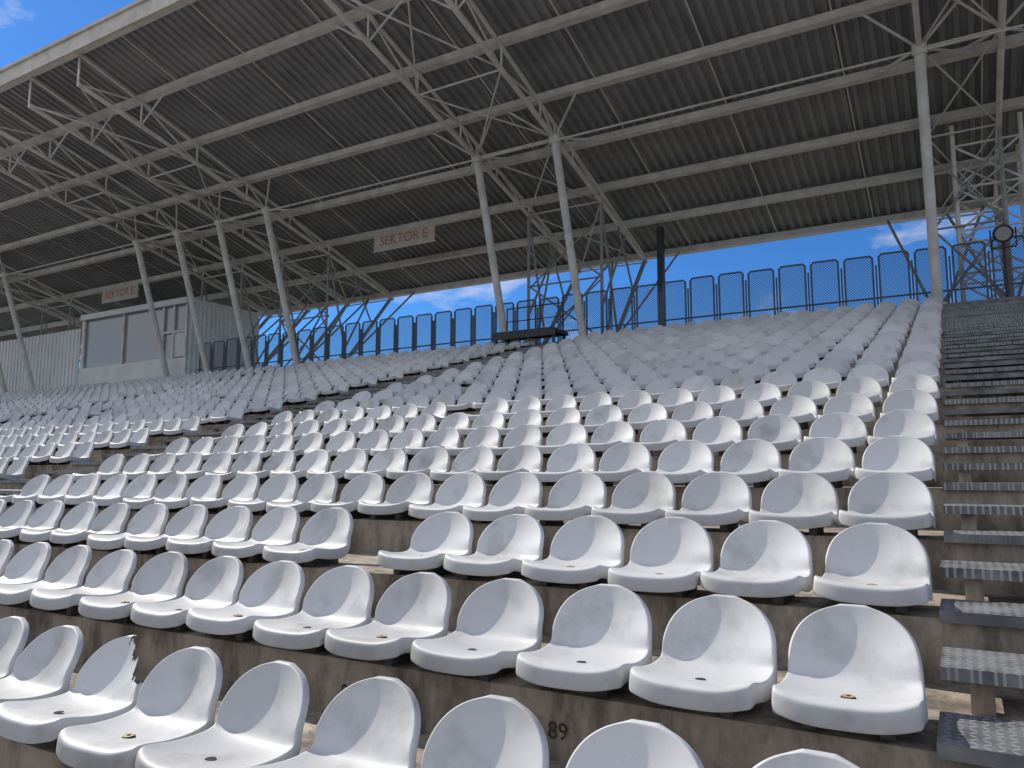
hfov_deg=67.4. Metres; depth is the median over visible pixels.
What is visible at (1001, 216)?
lattice supports
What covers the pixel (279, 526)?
stadium seat
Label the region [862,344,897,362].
stadium seat
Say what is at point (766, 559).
stadium seat
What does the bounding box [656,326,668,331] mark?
stadium seat
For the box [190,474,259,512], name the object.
stadium seat
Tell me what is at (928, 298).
stadium seat
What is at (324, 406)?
stadium seat
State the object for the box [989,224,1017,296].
floodlight
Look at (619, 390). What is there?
stadium seat
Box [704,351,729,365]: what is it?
stadium seat
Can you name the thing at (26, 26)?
sky
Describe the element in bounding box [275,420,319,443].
stadium seat
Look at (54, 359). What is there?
corrugated wall
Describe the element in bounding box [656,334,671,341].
stadium seat
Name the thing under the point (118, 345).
press box
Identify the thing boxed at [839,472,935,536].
stadium seat
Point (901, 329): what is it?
stadium seat
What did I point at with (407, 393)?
stadium seat
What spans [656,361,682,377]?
stadium seat
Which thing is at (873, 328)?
stadium seat
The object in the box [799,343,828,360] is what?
stadium seat
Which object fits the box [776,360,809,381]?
stadium seat
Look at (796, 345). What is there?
stadium seat
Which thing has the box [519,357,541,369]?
stadium seat
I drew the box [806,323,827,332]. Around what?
stadium seat
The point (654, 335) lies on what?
stadium seat
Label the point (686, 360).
stadium seat
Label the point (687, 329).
stadium seat
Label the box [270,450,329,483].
stadium seat
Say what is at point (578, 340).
stadium seat
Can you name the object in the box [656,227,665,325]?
post
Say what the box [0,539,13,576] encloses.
stadium seat
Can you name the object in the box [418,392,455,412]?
stadium seat
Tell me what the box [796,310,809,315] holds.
stadium seat
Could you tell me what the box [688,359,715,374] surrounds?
stadium seat
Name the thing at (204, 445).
stadium seat
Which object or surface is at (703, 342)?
stadium seat
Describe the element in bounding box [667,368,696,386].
stadium seat
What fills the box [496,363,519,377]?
stadium seat
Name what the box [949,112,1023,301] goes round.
lattice tower
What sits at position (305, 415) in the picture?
stadium seat
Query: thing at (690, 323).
stadium seat
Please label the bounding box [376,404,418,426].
stadium seat
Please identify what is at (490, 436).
stadium seat
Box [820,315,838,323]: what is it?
stadium seat
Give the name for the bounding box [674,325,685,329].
stadium seat
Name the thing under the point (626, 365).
stadium seat
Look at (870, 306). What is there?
stadium seat
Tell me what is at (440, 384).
stadium seat
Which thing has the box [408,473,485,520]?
stadium seat
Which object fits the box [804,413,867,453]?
stadium seat
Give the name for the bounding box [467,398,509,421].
stadium seat
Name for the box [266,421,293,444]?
stadium seat
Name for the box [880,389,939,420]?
stadium seat
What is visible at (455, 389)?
stadium seat
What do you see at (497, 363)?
stadium seat
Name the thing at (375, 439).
stadium seat
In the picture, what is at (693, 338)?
stadium seat
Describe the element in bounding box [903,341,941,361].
stadium seat
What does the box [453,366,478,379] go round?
stadium seat
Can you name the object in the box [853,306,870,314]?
stadium seat
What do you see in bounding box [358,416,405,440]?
stadium seat
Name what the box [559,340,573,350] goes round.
stadium seat
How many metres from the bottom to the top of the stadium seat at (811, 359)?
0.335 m
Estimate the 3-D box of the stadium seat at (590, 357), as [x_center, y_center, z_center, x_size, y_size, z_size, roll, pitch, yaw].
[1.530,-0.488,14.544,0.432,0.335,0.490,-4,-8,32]
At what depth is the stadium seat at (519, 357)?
16.66 m
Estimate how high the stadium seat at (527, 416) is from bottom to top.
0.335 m
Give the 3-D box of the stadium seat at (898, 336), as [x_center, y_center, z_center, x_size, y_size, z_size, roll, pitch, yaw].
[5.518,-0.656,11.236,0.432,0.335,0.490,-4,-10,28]
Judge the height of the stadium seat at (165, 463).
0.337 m
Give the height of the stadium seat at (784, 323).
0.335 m
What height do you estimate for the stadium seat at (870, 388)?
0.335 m
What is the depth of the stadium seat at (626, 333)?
20.09 m
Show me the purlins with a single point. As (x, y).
(598, 10)
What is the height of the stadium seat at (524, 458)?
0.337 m
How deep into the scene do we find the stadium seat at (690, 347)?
13.80 m
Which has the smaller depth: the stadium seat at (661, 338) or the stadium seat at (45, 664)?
the stadium seat at (45, 664)
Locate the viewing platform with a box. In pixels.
[492,302,567,344]
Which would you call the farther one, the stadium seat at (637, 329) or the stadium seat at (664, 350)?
the stadium seat at (637, 329)
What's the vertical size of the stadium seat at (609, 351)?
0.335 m
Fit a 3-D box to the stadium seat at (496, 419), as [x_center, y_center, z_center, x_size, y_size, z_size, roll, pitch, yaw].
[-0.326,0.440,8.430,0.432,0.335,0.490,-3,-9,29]
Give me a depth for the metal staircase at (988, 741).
3.68 m
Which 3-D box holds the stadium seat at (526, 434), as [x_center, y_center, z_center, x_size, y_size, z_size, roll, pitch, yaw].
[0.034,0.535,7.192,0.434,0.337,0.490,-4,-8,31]
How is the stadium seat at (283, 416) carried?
on the concrete terrace
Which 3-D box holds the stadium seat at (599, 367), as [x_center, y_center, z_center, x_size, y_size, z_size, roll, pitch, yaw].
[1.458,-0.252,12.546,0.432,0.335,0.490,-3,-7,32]
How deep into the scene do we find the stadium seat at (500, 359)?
16.87 m
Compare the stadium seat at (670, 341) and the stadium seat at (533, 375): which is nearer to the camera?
the stadium seat at (533, 375)
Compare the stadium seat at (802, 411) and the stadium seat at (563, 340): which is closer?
the stadium seat at (802, 411)
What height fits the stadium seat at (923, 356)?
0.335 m
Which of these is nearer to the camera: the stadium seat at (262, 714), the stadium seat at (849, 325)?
the stadium seat at (262, 714)
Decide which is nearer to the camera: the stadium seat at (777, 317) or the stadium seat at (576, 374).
the stadium seat at (576, 374)
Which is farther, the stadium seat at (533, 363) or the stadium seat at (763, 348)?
the stadium seat at (533, 363)
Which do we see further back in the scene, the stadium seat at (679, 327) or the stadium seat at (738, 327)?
the stadium seat at (679, 327)
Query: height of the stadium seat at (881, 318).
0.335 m
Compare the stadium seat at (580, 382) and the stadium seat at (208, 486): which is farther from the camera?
the stadium seat at (580, 382)
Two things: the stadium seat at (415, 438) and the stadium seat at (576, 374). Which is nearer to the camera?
the stadium seat at (415, 438)
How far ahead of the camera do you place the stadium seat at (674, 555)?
3.78 m
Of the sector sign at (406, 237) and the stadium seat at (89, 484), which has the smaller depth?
the stadium seat at (89, 484)
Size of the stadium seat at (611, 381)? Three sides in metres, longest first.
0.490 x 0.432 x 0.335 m
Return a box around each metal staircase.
[0,340,572,495]
[937,296,1023,767]
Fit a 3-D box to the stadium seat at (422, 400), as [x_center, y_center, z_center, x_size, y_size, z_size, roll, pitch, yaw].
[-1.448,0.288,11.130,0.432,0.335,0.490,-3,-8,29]
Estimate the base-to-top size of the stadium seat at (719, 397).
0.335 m
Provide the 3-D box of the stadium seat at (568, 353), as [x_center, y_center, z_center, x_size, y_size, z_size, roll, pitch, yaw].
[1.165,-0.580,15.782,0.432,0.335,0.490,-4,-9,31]
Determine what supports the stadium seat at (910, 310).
on the concrete terrace
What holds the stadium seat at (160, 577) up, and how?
on the concrete terrace
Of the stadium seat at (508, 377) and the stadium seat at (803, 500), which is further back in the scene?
the stadium seat at (508, 377)
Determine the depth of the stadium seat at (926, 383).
7.28 m
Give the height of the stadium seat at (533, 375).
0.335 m
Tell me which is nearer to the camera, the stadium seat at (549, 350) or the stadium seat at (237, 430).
the stadium seat at (237, 430)
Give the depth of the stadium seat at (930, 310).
14.29 m
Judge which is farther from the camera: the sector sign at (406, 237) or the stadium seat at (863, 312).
the sector sign at (406, 237)
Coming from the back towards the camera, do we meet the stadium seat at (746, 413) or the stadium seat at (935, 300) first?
the stadium seat at (935, 300)
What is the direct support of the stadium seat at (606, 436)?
on the concrete terrace
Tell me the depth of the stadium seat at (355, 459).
7.24 m
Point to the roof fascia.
(100, 28)
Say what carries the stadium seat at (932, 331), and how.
on the concrete terrace
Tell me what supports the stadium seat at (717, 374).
on the concrete terrace
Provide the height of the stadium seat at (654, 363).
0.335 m
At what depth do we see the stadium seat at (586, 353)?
15.74 m
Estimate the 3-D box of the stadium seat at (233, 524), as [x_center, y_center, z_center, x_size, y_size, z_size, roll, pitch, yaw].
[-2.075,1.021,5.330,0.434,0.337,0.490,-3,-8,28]
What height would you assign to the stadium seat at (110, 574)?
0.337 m
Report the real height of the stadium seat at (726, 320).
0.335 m
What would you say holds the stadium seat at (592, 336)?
on the concrete terrace
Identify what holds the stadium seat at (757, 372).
on the concrete terrace
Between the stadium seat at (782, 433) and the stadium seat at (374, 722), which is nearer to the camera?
the stadium seat at (374, 722)
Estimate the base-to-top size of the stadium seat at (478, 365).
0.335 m
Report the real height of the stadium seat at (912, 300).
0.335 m
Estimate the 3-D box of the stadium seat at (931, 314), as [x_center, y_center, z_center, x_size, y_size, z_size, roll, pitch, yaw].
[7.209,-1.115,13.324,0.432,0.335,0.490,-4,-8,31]
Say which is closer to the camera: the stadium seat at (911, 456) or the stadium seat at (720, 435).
the stadium seat at (911, 456)
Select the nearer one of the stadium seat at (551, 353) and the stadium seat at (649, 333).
the stadium seat at (551, 353)
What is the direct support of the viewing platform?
on the concrete terrace
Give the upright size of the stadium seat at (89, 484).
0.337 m
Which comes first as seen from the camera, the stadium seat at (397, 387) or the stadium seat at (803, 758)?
the stadium seat at (803, 758)
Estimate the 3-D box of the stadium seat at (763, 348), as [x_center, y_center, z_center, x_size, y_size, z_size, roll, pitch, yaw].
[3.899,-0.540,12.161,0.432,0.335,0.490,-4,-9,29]
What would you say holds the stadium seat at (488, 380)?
on the concrete terrace
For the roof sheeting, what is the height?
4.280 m
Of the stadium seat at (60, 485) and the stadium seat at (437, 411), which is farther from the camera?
the stadium seat at (437, 411)
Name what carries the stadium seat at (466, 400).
on the concrete terrace
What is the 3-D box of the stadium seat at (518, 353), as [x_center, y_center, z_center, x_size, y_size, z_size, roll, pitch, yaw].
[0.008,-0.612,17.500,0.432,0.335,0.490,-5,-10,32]
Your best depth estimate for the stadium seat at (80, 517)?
6.36 m
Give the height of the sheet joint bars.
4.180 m
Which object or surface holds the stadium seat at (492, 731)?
on the concrete terrace
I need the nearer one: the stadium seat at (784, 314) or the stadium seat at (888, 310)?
the stadium seat at (888, 310)
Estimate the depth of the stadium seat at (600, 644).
3.00 m
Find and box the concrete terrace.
[0,304,1023,767]
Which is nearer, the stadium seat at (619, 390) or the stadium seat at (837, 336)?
the stadium seat at (619, 390)
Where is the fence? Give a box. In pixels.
[195,235,1023,372]
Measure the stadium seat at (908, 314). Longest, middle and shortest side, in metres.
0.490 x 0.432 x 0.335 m
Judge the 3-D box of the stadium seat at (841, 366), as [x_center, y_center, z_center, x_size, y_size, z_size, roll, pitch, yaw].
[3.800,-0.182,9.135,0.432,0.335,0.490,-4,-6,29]
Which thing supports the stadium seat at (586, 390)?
on the concrete terrace
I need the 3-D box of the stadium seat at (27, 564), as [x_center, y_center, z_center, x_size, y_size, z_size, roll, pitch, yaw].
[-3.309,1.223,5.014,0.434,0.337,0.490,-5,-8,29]
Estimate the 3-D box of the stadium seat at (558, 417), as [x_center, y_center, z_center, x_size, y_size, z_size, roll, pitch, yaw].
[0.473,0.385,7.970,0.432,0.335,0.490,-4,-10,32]
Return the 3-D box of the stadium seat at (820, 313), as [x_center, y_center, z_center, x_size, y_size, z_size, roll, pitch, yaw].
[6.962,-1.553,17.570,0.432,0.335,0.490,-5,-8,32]
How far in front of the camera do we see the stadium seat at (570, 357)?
14.97 m
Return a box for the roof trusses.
[0,0,1023,341]
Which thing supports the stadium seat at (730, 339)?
on the concrete terrace
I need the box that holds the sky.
[0,0,1023,377]
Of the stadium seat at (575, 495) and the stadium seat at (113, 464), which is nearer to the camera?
the stadium seat at (575, 495)
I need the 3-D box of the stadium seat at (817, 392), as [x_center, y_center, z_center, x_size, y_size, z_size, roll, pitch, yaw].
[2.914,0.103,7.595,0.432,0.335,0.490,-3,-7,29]
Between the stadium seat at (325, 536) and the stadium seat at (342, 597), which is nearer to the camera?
the stadium seat at (342, 597)
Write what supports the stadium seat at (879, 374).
on the concrete terrace
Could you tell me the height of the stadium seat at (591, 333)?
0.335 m
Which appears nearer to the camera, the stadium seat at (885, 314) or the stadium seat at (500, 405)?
the stadium seat at (500, 405)
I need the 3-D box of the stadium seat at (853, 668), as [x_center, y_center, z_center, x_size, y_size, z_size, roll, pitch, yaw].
[1.089,0.914,2.481,0.434,0.337,0.490,-5,-10,28]
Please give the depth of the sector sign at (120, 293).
36.26 m
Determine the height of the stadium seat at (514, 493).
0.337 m
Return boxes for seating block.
[0,338,534,479]
[0,364,280,423]
[0,382,107,403]
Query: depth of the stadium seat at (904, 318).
13.71 m
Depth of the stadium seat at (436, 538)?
4.49 m
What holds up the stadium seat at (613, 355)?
on the concrete terrace
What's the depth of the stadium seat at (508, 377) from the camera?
12.63 m
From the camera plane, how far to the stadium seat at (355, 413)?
10.74 m
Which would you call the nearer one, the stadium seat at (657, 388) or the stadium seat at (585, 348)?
the stadium seat at (657, 388)
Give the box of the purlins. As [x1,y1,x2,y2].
[0,0,1023,339]
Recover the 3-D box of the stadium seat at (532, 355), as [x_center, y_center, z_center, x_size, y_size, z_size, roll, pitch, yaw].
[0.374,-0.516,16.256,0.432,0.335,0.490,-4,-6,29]
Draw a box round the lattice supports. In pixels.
[40,125,1023,368]
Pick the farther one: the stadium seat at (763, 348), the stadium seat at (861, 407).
the stadium seat at (763, 348)
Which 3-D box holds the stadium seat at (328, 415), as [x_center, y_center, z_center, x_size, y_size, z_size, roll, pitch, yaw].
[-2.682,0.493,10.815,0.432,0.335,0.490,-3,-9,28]
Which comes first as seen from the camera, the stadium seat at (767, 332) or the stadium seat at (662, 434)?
the stadium seat at (662, 434)
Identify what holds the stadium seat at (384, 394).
on the concrete terrace
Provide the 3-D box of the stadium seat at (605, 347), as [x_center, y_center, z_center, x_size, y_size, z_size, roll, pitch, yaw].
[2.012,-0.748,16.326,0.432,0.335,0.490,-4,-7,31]
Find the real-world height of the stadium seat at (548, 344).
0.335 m
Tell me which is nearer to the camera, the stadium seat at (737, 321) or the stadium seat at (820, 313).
the stadium seat at (820, 313)
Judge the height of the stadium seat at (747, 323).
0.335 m
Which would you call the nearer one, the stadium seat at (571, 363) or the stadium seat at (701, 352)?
the stadium seat at (701, 352)
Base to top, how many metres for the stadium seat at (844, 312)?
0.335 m
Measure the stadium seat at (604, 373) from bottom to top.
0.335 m
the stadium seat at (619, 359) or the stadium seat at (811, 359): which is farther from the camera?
the stadium seat at (619, 359)
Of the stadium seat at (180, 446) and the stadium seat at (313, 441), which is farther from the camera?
the stadium seat at (180, 446)
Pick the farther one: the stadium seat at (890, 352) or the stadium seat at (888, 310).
the stadium seat at (888, 310)
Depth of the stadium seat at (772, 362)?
10.53 m
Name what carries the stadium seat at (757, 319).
on the concrete terrace
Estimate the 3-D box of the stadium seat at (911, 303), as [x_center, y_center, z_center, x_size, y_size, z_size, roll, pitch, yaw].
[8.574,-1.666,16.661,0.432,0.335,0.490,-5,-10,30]
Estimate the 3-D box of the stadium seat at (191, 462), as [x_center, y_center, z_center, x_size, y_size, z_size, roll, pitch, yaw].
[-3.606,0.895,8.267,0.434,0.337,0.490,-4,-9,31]
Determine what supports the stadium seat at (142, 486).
on the concrete terrace
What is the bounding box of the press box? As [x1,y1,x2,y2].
[78,296,258,385]
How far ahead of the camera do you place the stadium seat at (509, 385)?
11.61 m
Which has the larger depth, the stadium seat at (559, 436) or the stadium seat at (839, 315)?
the stadium seat at (839, 315)
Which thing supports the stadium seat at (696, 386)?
on the concrete terrace
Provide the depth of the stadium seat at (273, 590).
3.92 m
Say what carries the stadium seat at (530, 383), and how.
on the concrete terrace
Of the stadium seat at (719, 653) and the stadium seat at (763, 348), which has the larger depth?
the stadium seat at (763, 348)
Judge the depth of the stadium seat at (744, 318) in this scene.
19.45 m
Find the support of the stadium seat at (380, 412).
on the concrete terrace
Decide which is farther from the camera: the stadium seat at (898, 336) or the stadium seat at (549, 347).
the stadium seat at (549, 347)
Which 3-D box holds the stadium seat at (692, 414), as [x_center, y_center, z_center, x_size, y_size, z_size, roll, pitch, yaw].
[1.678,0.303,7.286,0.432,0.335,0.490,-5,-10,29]
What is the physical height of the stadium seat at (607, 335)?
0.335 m
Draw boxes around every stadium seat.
[0,475,50,505]
[0,499,6,517]
[0,500,34,527]
[0,501,64,542]
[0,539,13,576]
[0,542,51,584]
[0,545,91,608]
[0,616,28,678]
[0,625,83,702]
[0,635,142,747]
[12,474,73,506]
[19,502,97,545]
[30,549,136,614]
[37,474,100,507]
[49,503,130,546]
[56,646,222,767]
[64,474,128,507]
[72,454,124,482]
[78,551,187,623]
[87,503,168,550]
[92,474,157,508]
[96,454,150,482]
[122,453,176,482]
[122,473,188,510]
[124,505,207,554]
[130,556,243,631]
[135,660,308,767]
[147,452,202,482]
[150,438,189,462]
[154,474,222,511]
[166,506,252,558]
[167,437,214,461]
[176,452,232,482]
[186,560,304,640]
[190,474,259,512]
[202,424,244,446]
[202,436,239,462]
[204,451,261,483]
[211,507,299,562]
[217,434,266,461]
[226,422,268,445]
[227,473,298,515]
[236,450,295,483]
[244,434,293,461]
[249,676,420,767]
[252,565,374,653]
[262,507,352,566]
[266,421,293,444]
[266,473,337,516]
[267,411,292,431]
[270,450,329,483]
[272,432,323,460]
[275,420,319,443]
[276,410,315,430]
[299,401,335,419]
[300,409,340,429]
[302,418,347,442]
[304,431,355,460]
[306,448,367,483]
[311,473,385,517]
[320,399,356,417]
[324,407,364,428]
[324,572,451,665]
[330,417,375,441]
[337,430,389,459]
[338,391,370,406]
[342,397,379,416]
[344,448,406,484]
[350,406,391,427]
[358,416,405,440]
[358,473,433,518]
[359,389,393,405]
[366,396,404,415]
[370,429,424,459]
[372,382,403,396]
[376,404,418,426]
[377,512,473,574]
[381,388,415,404]
[386,447,449,483]
[389,414,436,439]
[392,394,429,413]
[393,381,424,395]
[403,375,432,387]
[405,386,438,403]
[405,402,447,424]
[405,428,460,458]
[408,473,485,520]
[410,578,543,681]
[415,379,445,394]
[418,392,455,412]
[421,695,548,767]
[422,412,469,438]
[424,373,452,386]
[429,384,462,402]
[430,446,494,484]
[433,368,458,381]
[443,514,543,579]
[445,426,500,458]
[446,372,473,386]
[447,390,482,412]
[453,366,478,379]
[455,382,487,400]
[456,411,504,438]
[459,362,482,373]
[462,376,492,391]
[462,472,542,523]
[466,370,496,384]
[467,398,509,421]
[472,389,511,410]
[474,365,498,378]
[476,444,542,484]
[479,360,501,373]
[482,356,503,368]
[482,381,514,399]
[486,424,542,458]
[488,373,516,391]
[492,368,518,384]
[495,409,542,437]
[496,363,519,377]
[499,358,521,371]
[502,355,522,366]
[502,396,541,421]
[504,351,522,362]
[507,387,541,408]
[511,379,541,398]
[515,372,541,390]
[516,366,541,382]
[516,584,651,696]
[518,361,541,375]
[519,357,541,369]
[521,353,540,364]
[521,515,624,588]
[522,350,541,361]
[523,347,540,356]
[525,472,606,524]
[529,443,595,485]
[530,423,587,457]
[535,407,581,436]
[539,395,576,420]
[540,385,573,407]
[541,342,557,351]
[541,348,559,358]
[541,359,563,374]
[541,370,568,388]
[541,377,570,396]
[542,345,558,355]
[542,351,560,363]
[542,355,562,368]
[542,364,565,380]
[558,338,571,347]
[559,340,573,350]
[560,343,576,353]
[561,346,577,356]
[562,349,580,361]
[564,353,583,366]
[565,357,586,372]
[566,719,703,767]
[568,362,590,379]
[570,367,594,386]
[572,375,599,395]
[573,335,586,342]
[574,337,588,344]
[575,383,606,405]
[575,421,634,456]
[576,339,591,347]
[578,341,594,351]
[579,392,612,418]
[581,345,597,354]
[582,442,651,485]
[583,348,600,358]
[583,404,623,435]
[586,351,605,363]
[587,331,598,337]
[589,333,601,339]
[589,355,610,369]
[591,335,604,342]
[591,471,675,528]
[593,360,615,376]
[594,337,608,345]
[598,366,622,383]
[600,342,617,352]
[602,330,614,335]
[603,372,631,393]
[605,332,616,337]
[605,346,622,355]
[608,517,713,597]
[609,333,622,340]
[609,349,628,360]
[609,380,640,403]
[614,353,634,365]
[617,390,652,416]
[618,328,629,333]
[619,358,642,372]
[622,330,634,335]
[627,363,652,378]
[627,403,667,433]
[627,419,686,455]
[629,594,776,718]
[632,347,651,358]
[634,327,645,331]
[635,370,663,389]
[639,328,651,333]
[639,351,660,363]
[642,440,713,486]
[644,330,657,336]
[645,378,676,398]
[647,356,671,369]
[650,332,664,338]
[651,325,662,329]
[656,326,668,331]
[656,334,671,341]
[656,345,676,355]
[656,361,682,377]
[657,388,693,411]
[663,328,675,334]
[664,337,680,344]
[665,349,687,360]
[665,472,751,531]
[667,323,679,327]
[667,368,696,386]
[672,340,690,348]
[672,401,714,430]
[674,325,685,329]
[676,353,699,367]
[681,326,694,331]
[681,343,701,352]
[681,375,714,398]
[684,321,696,325]
[685,335,703,342]
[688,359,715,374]
[692,323,704,327]
[692,346,714,358]
[692,416,742,454]
[696,337,714,346]
[697,385,736,412]
[698,330,714,337]
[700,520,812,603]
[701,324,714,330]
[702,319,714,324]
[702,365,732,384]
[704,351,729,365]
[707,341,727,350]
[707,439,781,487]
[709,332,726,340]
[711,321,723,326]
[719,398,764,430]
[720,318,732,322]
[720,335,739,344]
[720,344,743,356]
[720,356,748,372]
[720,373,755,397]
[730,319,742,324]
[731,324,746,330]
[732,330,750,338]
[733,338,754,349]
[736,349,761,362]
[738,316,750,320]
[738,363,769,383]
[739,414,801,454]
[740,320,754,326]
[741,383,781,411]
[745,332,765,342]
[748,342,772,354]
[749,472,838,534]
[750,317,763,322]
[753,354,782,371]
[753,749,859,767]
[756,328,775,336]
[757,314,770,318]
[760,370,797,395]
[761,335,783,346]
[762,396,817,428]
[766,346,794,361]
[769,315,783,320]
[771,330,792,340]
[772,604,927,740]
[774,320,790,326]
[776,312,790,316]
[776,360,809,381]
[779,339,803,352]
[779,437,855,487]
[781,325,800,334]
[782,316,797,322]
[787,380,830,408]
[788,351,819,369]
[789,313,803,319]
[789,321,807,329]
[789,333,812,345]
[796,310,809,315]
[797,317,814,324]
[798,328,820,338]
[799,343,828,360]
[802,367,841,392]
[803,314,820,320]
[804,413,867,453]
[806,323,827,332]
[809,337,835,351]
[810,310,826,316]
[813,523,932,613]
[814,319,832,327]
[815,357,850,379]
[816,308,830,313]
[818,331,843,344]
[818,393,875,423]
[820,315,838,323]
[824,348,857,363]
[825,325,849,336]
[827,312,843,319]
[830,309,847,315]
[831,321,853,330]
[831,376,882,403]
[833,341,863,356]
[836,306,852,312]
[838,317,858,326]
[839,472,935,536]
[841,334,869,350]
[843,313,863,321]
[843,364,889,388]
[847,328,874,340]
[848,309,866,317]
[851,354,893,373]
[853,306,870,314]
[853,323,878,333]
[855,436,935,481]
[856,303,874,311]
[859,318,882,328]
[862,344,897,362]
[863,314,885,323]
[868,310,888,319]
[868,337,901,352]
[868,409,937,447]
[872,307,891,315]
[875,325,907,338]
[875,331,905,343]
[876,304,894,312]
[877,301,896,308]
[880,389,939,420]
[883,320,909,331]
[886,315,911,326]
[887,374,940,401]
[890,311,913,321]
[891,361,940,385]
[893,307,915,316]
[896,304,916,312]
[897,351,940,371]
[898,302,918,309]
[899,299,919,306]
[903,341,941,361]
[904,334,941,350]
[907,328,941,341]
[911,317,941,330]
[911,322,942,336]
[913,312,941,323]
[915,309,941,318]
[917,305,942,315]
[918,302,942,312]
[921,297,942,304]
[922,299,943,309]
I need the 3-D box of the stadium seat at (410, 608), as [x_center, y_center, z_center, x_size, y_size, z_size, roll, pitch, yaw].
[-0.525,1.029,3.402,0.434,0.337,0.490,-5,-9,32]
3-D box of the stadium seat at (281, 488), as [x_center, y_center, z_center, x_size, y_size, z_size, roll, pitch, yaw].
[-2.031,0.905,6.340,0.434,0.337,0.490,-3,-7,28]
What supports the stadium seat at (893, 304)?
on the concrete terrace
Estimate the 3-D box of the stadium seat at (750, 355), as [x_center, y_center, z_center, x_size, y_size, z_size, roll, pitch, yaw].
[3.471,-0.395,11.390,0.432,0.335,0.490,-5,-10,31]
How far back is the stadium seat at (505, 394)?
10.60 m
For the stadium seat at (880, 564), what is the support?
on the concrete terrace
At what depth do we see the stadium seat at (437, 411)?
10.02 m
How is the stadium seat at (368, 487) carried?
on the concrete terrace
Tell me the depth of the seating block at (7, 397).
32.66 m
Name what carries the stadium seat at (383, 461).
on the concrete terrace
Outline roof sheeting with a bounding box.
[0,0,1023,340]
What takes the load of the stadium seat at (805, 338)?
on the concrete terrace
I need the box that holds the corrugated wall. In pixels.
[0,329,81,392]
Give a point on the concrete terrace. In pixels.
(570, 722)
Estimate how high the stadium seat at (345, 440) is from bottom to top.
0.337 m
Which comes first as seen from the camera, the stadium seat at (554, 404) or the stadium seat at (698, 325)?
the stadium seat at (554, 404)
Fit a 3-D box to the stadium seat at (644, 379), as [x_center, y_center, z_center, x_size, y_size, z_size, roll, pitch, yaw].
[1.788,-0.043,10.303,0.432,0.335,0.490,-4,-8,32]
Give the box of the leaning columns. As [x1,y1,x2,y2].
[0,42,947,392]
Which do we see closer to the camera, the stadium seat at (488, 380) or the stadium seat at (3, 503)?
the stadium seat at (3, 503)
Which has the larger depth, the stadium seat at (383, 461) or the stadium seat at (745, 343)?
the stadium seat at (745, 343)
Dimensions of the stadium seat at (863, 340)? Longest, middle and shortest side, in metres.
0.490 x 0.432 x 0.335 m
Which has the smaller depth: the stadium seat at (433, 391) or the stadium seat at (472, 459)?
the stadium seat at (472, 459)
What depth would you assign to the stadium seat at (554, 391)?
10.15 m
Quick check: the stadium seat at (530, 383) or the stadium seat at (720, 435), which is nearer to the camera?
the stadium seat at (720, 435)
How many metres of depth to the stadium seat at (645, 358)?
13.26 m
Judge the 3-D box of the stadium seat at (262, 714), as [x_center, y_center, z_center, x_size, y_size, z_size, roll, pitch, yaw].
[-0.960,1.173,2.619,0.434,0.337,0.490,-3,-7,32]
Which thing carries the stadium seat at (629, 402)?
on the concrete terrace
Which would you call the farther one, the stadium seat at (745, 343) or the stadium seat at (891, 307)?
the stadium seat at (891, 307)
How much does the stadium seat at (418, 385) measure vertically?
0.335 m
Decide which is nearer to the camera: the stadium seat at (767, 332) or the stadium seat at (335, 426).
the stadium seat at (335, 426)
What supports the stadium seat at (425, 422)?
on the concrete terrace
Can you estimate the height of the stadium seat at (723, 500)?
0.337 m
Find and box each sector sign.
[101,280,138,303]
[373,219,435,252]
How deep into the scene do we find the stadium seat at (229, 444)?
9.42 m
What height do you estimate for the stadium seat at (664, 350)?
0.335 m
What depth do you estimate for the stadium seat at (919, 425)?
5.71 m
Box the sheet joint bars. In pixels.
[0,0,982,337]
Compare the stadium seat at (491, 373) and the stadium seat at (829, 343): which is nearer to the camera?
the stadium seat at (829, 343)
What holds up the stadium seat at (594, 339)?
on the concrete terrace
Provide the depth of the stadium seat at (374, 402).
11.76 m
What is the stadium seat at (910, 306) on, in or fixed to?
on the concrete terrace
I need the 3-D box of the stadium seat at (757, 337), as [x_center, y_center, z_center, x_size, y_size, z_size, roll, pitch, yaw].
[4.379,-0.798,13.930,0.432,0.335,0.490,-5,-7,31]
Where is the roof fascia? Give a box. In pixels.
[0,0,1019,316]
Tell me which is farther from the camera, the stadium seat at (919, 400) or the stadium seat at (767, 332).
the stadium seat at (767, 332)
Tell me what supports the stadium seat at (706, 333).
on the concrete terrace
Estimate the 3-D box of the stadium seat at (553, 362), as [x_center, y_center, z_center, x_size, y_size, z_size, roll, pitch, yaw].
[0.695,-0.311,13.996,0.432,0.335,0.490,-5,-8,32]
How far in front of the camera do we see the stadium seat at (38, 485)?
8.34 m
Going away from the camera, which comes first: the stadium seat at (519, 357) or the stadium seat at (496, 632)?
the stadium seat at (496, 632)
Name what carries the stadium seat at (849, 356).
on the concrete terrace
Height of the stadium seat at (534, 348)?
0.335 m
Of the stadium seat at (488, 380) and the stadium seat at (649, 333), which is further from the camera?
the stadium seat at (649, 333)
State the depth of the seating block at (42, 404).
25.31 m
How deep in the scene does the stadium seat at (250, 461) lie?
7.93 m
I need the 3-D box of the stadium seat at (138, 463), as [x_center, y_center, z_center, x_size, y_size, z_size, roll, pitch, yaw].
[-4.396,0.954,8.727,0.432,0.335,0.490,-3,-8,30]
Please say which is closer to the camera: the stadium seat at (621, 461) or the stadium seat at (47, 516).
the stadium seat at (621, 461)
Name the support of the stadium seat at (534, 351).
on the concrete terrace
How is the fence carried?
on the concrete terrace
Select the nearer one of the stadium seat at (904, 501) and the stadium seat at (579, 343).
the stadium seat at (904, 501)
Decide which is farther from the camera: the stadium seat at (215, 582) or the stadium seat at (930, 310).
the stadium seat at (930, 310)
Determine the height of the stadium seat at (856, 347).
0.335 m
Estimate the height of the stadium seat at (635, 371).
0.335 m

